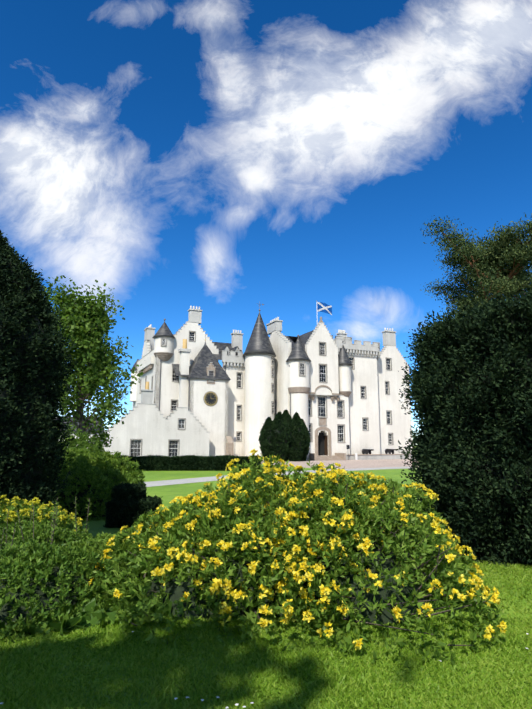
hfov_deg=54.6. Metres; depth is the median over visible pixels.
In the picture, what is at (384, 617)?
azalea bush
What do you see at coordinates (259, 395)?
castle harl
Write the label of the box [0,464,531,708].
lawn
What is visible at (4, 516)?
flowering bush
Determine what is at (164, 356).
stone corbel
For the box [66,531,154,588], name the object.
shrub leaves
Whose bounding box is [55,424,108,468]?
tall shrub leaves
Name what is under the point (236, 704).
lawn daisies
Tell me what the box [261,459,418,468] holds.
forecourt gravel
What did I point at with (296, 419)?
conifer column
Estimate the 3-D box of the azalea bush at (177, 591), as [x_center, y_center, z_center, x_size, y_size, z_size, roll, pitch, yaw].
[-0.570,2.506,6.195,1.648,0.718,2.237,0,-10,1]
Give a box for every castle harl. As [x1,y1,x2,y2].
[59,322,411,455]
[130,337,351,460]
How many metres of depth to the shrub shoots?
6.67 m
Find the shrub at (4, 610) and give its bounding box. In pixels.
[0,561,89,624]
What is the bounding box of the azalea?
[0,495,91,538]
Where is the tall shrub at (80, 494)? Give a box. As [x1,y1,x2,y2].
[53,471,120,517]
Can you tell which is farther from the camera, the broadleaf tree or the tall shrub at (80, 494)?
the broadleaf tree
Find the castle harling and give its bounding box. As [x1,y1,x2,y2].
[75,404,209,456]
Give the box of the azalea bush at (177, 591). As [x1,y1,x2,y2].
[147,535,273,620]
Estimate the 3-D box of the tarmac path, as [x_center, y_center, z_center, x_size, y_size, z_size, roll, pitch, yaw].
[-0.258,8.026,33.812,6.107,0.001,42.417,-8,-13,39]
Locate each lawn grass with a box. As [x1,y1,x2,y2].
[0,613,531,708]
[126,559,531,617]
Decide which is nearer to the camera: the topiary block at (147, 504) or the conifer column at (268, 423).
the topiary block at (147, 504)
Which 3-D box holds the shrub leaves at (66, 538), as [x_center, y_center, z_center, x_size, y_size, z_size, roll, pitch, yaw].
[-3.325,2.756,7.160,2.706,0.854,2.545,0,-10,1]
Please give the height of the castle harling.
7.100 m
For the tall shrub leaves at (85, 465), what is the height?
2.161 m
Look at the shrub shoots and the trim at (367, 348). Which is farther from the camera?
the trim at (367, 348)
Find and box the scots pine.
[420,214,531,317]
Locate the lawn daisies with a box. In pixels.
[0,631,527,707]
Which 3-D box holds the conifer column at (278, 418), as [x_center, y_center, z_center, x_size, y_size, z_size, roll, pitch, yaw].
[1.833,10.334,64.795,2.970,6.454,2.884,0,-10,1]
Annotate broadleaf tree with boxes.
[43,275,144,450]
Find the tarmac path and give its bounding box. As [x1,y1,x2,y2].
[145,467,409,486]
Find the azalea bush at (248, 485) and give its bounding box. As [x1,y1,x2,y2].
[144,449,414,651]
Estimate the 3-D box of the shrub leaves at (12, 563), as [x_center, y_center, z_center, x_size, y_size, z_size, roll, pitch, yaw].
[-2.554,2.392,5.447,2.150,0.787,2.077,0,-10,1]
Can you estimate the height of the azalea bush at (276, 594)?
0.992 m
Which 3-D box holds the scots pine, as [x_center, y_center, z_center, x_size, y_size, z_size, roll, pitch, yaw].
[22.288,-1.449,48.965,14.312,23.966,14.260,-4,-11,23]
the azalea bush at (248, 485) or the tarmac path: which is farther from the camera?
the tarmac path
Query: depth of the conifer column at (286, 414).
65.18 m
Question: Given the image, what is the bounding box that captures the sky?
[0,0,531,439]
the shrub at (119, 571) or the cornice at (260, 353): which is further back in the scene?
the cornice at (260, 353)
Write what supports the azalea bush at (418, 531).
on the lawn at (168, 493)
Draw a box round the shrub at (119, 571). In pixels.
[75,553,143,583]
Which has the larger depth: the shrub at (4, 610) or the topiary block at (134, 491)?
the topiary block at (134, 491)
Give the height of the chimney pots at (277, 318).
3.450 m
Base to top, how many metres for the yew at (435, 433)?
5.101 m
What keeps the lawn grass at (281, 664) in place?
on the lawn at (168, 493)
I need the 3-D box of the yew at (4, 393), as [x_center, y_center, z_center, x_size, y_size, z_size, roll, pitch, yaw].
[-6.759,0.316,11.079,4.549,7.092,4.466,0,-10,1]
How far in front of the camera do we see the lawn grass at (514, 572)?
6.37 m
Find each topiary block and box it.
[103,495,162,527]
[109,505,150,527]
[110,482,147,501]
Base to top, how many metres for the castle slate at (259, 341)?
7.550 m
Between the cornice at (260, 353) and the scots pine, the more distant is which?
the cornice at (260, 353)
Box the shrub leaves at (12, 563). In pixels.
[0,538,128,644]
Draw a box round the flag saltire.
[317,302,331,314]
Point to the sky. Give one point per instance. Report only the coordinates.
(222, 158)
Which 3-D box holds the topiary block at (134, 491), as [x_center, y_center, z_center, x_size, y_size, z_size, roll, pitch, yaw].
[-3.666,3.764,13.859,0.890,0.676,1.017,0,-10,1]
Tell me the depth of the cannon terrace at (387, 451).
75.89 m
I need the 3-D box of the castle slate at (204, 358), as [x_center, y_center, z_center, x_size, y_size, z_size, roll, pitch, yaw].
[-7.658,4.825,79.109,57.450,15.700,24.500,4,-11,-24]
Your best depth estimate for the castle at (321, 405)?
71.77 m
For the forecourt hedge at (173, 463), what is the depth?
41.99 m
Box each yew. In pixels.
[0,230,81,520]
[0,257,55,502]
[396,288,531,566]
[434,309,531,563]
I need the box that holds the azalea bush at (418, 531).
[232,463,507,667]
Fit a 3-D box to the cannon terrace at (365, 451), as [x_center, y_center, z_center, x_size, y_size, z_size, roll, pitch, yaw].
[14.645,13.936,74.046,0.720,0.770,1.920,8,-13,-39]
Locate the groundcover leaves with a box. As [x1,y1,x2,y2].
[0,582,171,640]
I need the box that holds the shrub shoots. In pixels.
[0,496,91,552]
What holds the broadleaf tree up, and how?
on the lawn at (168, 493)
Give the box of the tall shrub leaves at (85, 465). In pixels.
[43,446,146,521]
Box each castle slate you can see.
[55,330,377,433]
[131,313,352,369]
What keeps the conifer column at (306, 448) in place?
on the lawn at (168, 493)
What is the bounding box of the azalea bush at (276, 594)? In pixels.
[243,511,310,616]
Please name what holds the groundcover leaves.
on the lawn at (168, 493)
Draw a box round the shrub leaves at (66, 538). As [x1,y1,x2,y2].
[0,519,96,555]
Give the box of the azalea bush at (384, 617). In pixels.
[312,522,426,625]
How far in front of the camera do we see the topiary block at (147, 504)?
13.24 m
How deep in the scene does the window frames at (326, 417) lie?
72.38 m
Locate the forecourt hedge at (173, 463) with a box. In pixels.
[107,454,261,470]
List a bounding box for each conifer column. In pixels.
[258,417,274,461]
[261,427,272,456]
[271,411,290,460]
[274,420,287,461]
[283,409,293,460]
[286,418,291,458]
[291,412,305,460]
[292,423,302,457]
[301,419,310,460]

